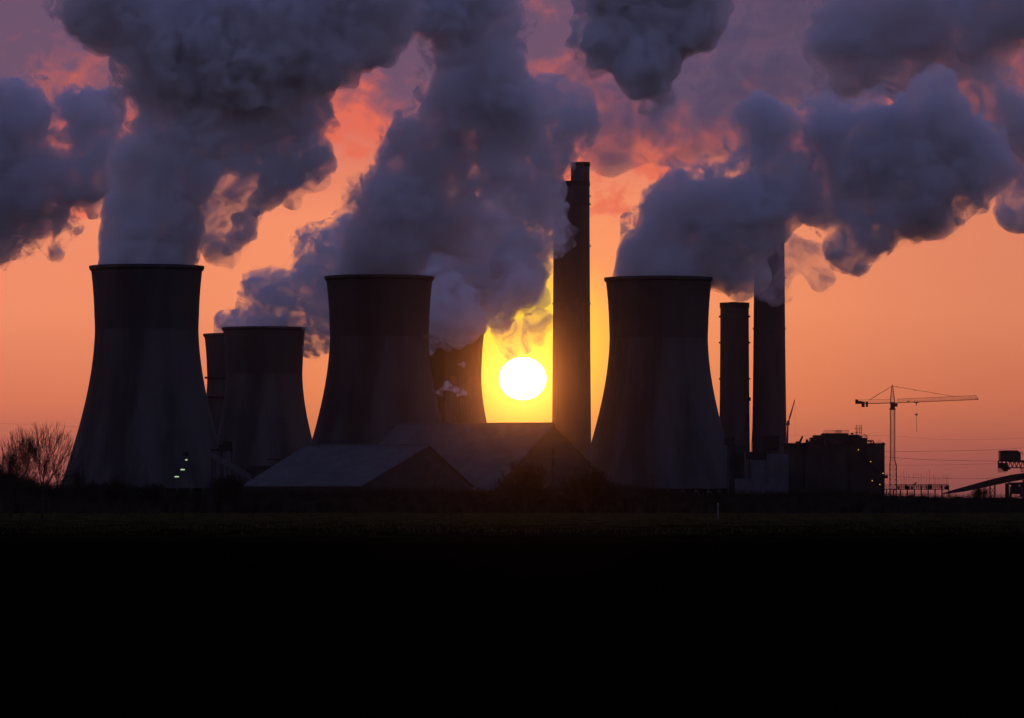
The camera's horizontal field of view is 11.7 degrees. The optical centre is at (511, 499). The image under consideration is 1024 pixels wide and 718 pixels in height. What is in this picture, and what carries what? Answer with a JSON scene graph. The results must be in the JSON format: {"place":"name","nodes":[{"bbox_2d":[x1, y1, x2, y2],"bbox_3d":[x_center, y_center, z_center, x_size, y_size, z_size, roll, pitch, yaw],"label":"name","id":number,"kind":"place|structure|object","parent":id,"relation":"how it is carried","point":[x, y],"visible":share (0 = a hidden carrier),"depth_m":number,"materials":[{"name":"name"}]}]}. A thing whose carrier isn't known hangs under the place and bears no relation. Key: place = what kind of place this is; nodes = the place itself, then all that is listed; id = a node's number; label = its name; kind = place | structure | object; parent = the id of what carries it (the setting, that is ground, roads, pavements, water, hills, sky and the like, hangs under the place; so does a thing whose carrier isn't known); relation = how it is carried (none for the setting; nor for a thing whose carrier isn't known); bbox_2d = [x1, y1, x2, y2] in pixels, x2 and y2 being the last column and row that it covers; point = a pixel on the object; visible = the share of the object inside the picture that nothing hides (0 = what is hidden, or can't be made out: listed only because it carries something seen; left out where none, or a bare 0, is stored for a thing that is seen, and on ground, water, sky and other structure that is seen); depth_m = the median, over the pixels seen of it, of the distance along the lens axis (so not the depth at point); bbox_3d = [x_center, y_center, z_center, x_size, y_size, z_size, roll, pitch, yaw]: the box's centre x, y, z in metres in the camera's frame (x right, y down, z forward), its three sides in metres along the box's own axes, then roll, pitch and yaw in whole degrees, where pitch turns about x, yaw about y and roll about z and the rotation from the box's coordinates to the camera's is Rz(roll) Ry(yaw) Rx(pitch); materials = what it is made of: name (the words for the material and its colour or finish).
{"place":"outdoors","nodes":[
{"label":"outdoors","id":0,"kind":"place"},
{"bbox_2d":[96,474,138,514],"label":"tree","id":1,"kind":"object","parent":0,"point":[115,490],"visible":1,"depth_m":899.41,"materials":[{"name":"black plant"}]},
{"bbox_2d":[173,452,189,492],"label":"stair tower","id":2,"kind":"structure","parent":0,"point":[184,455],"depth_m":2299.84,"materials":[{"name":"metal"}]},
{"bbox_2d":[211,435,232,491],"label":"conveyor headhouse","id":3,"kind":"structure","parent":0,"point":[227,446],"depth_m":2251.16,"materials":[{"name":"metal"}]},
{"bbox_2d":[246,459,282,477],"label":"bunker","id":4,"kind":"object","parent":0,"point":[254,471],"visible":0.69,"depth_m":2420.00,"materials":[{"name":"metal"}]},
{"bbox_2d":[436,397,445,422],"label":"chimney","id":5,"kind":"object","parent":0,"point":[441,403],"visible":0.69,"depth_m":2997.84,"materials":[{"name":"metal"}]},
{"bbox_2d":[0,513,1023,717],"bbox_3d":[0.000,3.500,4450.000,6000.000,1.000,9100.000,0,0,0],"label":"ground","id":6,"kind":"structure","parent":0,"point":[892,622],"depth_m":125.96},
{"bbox_2d":[0,436,22,520],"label":"bare tree","id":7,"kind":"object","parent":6,"relation":"on","point":[2,460],"visible":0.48,"depth_m":690.68,"materials":[{"name":"black plant"}]},
{"bbox_2d":[0,452,33,521],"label":"bare tree","id":8,"kind":"object","parent":6,"relation":"on","point":[12,464],"visible":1,"depth_m":679.46,"materials":[{"name":"black plant"}]},
{"bbox_2d":[5,424,40,520],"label":"bare tree","id":9,"kind":"object","parent":6,"relation":"on","point":[23,456],"visible":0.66,"depth_m":709.29,"materials":[{"name":"black plant"}]},
{"bbox_2d":[17,421,84,520],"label":"bare tree","id":10,"kind":"object","parent":6,"relation":"on","point":[35,449],"visible":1,"depth_m":699.26,"materials":[{"name":"brown plant"}]},
{"bbox_2d":[67,469,102,518],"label":"bare tree","id":11,"kind":"object","parent":6,"relation":"on","point":[76,483],"visible":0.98,"depth_m":719.89,"materials":[{"name":"black plant"}]},
{"bbox_2d":[61,264,229,493],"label":"cooling tower","id":12,"kind":"structure","parent":6,"relation":"on","point":[146,417],"depth_m":2682.24,"materials":[{"name":"concrete"}]},
{"bbox_2d":[138,481,173,515],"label":"tree","id":13,"kind":"object","parent":6,"relation":"on","point":[152,494],"visible":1,"depth_m":899.27,"materials":[{"name":"black plant"}]},
{"bbox_2d":[203,333,225,433],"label":"cooling tower","id":14,"kind":"structure","parent":6,"relation":"on","point":[216,363],"depth_m":3798.64,"materials":[{"name":"concrete"}]},
{"bbox_2d":[203,473,250,512],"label":"bare tree","id":15,"kind":"object","parent":6,"relation":"on","point":[226,487],"visible":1,"depth_m":1079.14,"materials":[{"name":"black plant"}]},
{"bbox_2d":[211,452,250,482],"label":"coal conveyor","id":16,"kind":"object","parent":6,"relation":"on","point":[226,463],"visible":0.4,"depth_m":2250.00,"materials":[{"name":"metal"}]},
{"bbox_2d":[217,326,311,488],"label":"cooling tower","id":17,"kind":"structure","parent":6,"relation":"on","point":[264,418],"depth_m":3647.96,"materials":[{"name":"concrete"}]},
{"bbox_2d":[244,444,473,493],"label":"storage shed","id":18,"kind":"structure","parent":6,"relation":"on","point":[374,466],"depth_m":2175.88,"materials":[{"name":"paint"}]},
{"bbox_2d":[311,274,441,443],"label":"cooling tower","id":19,"kind":"structure","parent":6,"relation":"on","point":[379,385],"depth_m":2808.66,"materials":[{"name":"concrete"}]},
{"bbox_2d":[429,330,486,422],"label":"cooling tower","id":20,"kind":"structure","parent":6,"relation":"on","point":[456,361],"depth_m":3723.24,"materials":[{"name":"concrete"}]},
{"bbox_2d":[379,422,609,492],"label":"storage shed","id":21,"kind":"structure","parent":6,"relation":"on","point":[481,455],"depth_m":2411.12,"materials":[{"name":"paint"}]},
{"bbox_2d":[0,465,1023,512],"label":"hedge","id":22,"kind":"object","parent":6,"relation":"on","point":[618,498],"visible":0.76,"depth_m":1094.65,"materials":[{"name":"black plant"}]},
{"bbox_2d":[494,459,552,512],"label":"bare tree","id":23,"kind":"object","parent":6,"relation":"on","point":[521,485],"visible":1,"depth_m":1089.47,"materials":[{"name":"brown plant"}]},
{"bbox_2d":[544,449,561,489],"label":"utility pole","id":24,"kind":"object","parent":6,"relation":"on","point":[552,458],"visible":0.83,"depth_m":1179.85,"materials":[{"name":"brown wood"}]},
{"bbox_2d":[552,181,590,457],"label":"chimney","id":25,"kind":"object","parent":6,"relation":"on","point":[571,382],"visible":0.88,"depth_m":3887.37,"materials":[{"name":"concrete"}]},
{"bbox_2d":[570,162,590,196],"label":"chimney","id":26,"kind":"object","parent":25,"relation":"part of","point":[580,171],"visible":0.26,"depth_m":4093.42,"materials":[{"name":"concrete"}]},
{"bbox_2d":[557,465,612,512],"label":"bare tree","id":27,"kind":"object","parent":6,"relation":"on","point":[592,484],"visible":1,"depth_m":1089.20,"materials":[{"name":"brown plant"}]},
{"bbox_2d":[587,275,726,496],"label":"cooling tower","id":28,"kind":"structure","parent":6,"relation":"on","point":[658,415],"depth_m":2824.10,"materials":[{"name":"concrete"}]},
{"bbox_2d":[719,302,749,478],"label":"chimney","id":29,"kind":"object","parent":6,"relation":"on","point":[734,343],"visible":0.76,"depth_m":3291.55,"materials":[{"name":"concrete"}]},
{"bbox_2d":[724,437,746,493],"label":"plant block","id":30,"kind":"structure","parent":6,"relation":"on","point":[735,462],"depth_m":2701.00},
{"bbox_2d":[735,479,765,494],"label":"shed","id":31,"kind":"structure","parent":6,"relation":"on","point":[747,484],"depth_m":2579.50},
{"bbox_2d":[752,220,786,452],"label":"chimney","id":32,"kind":"object","parent":6,"relation":"on","point":[769,369],"visible":0.9,"depth_m":3290.83,"materials":[{"name":"concrete"}]},
{"bbox_2d":[786,400,794,442],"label":"mobile crane","id":33,"kind":"object","parent":6,"relation":"on","point":[788,423],"visible":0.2,"depth_m":2949.59,"materials":[{"name":"paint"}]},
{"bbox_2d":[855,385,977,494],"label":"tower crane","id":34,"kind":"object","parent":6,"relation":"on","point":[894,404],"visible":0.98,"depth_m":2759.21,"materials":[{"name":"paint"}]},
{"bbox_2d":[885,469,948,495],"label":"construction deck","id":35,"kind":"structure","parent":6,"relation":"on","point":[908,486],"depth_m":2831.96,"materials":[{"name":"metal"}]},
{"bbox_2d":[967,486,992,496],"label":"bush","id":36,"kind":"object","parent":6,"relation":"on","point":[978,490],"visible":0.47,"depth_m":1499.63,"materials":[{"name":"black plant"}]},
{"bbox_2d":[943,473,1023,497],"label":"belt conveyor","id":37,"kind":"object","parent":6,"relation":"on","point":[994,482],"visible":0.7,"depth_m":2420.00,"materials":[{"name":"metal"}]},
{"bbox_2d":[997,450,1023,472],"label":"coal stacker","id":38,"kind":"object","parent":6,"relation":"on","point":[1009,456],"visible":1,"depth_m":2400.00,"materials":[{"name":"metal"}]},
{"bbox_2d":[0,512,1023,534],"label":"grass","id":39,"kind":"structure","parent":0,"point":[588,517],"depth_m":708.09,"materials":[{"name":"plant"}]},
{"bbox_2d":[0,0,1023,498],"label":"sky","id":40,"kind":"structure","parent":0,"point":[275,148],"materials":[{"name":"orange"}]},
{"bbox_2d":[741,397,751,444],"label":"mobile crane","id":41,"kind":"object","parent":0,"point":[749,399],"visible":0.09,"depth_m":3049.69,"materials":[{"name":"paint"}]},
{"bbox_2d":[751,405,756,451],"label":"mobile crane","id":42,"kind":"object","parent":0,"point":[754,428],"visible":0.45,"depth_m":3098.99,"materials":[{"name":"paint"}]},
{"bbox_2d":[744,451,787,494],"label":"annex building","id":43,"kind":"structure","parent":0,"point":[770,468],"depth_m":2640.00,"materials":[{"name":"metal"}]},
{"bbox_2d":[783,425,887,495],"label":"boiler house","id":44,"kind":"structure","parent":0,"point":[830,462],"depth_m":2700.00,"materials":[{"name":"metal"}]},
{"bbox_2d":[885,448,1015,451],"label":"power cable","id":45,"kind":"object","parent":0,"point":[921,451],"visible":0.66,"depth_m":3299.92,"materials":[{"name":"paint"}]},
{"bbox_2d":[1008,482,1023,495],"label":"hopper block","id":46,"kind":"structure","parent":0,"point":[1015,488],"depth_m":2381.00,"materials":[{"name":"metal"}]}
]}

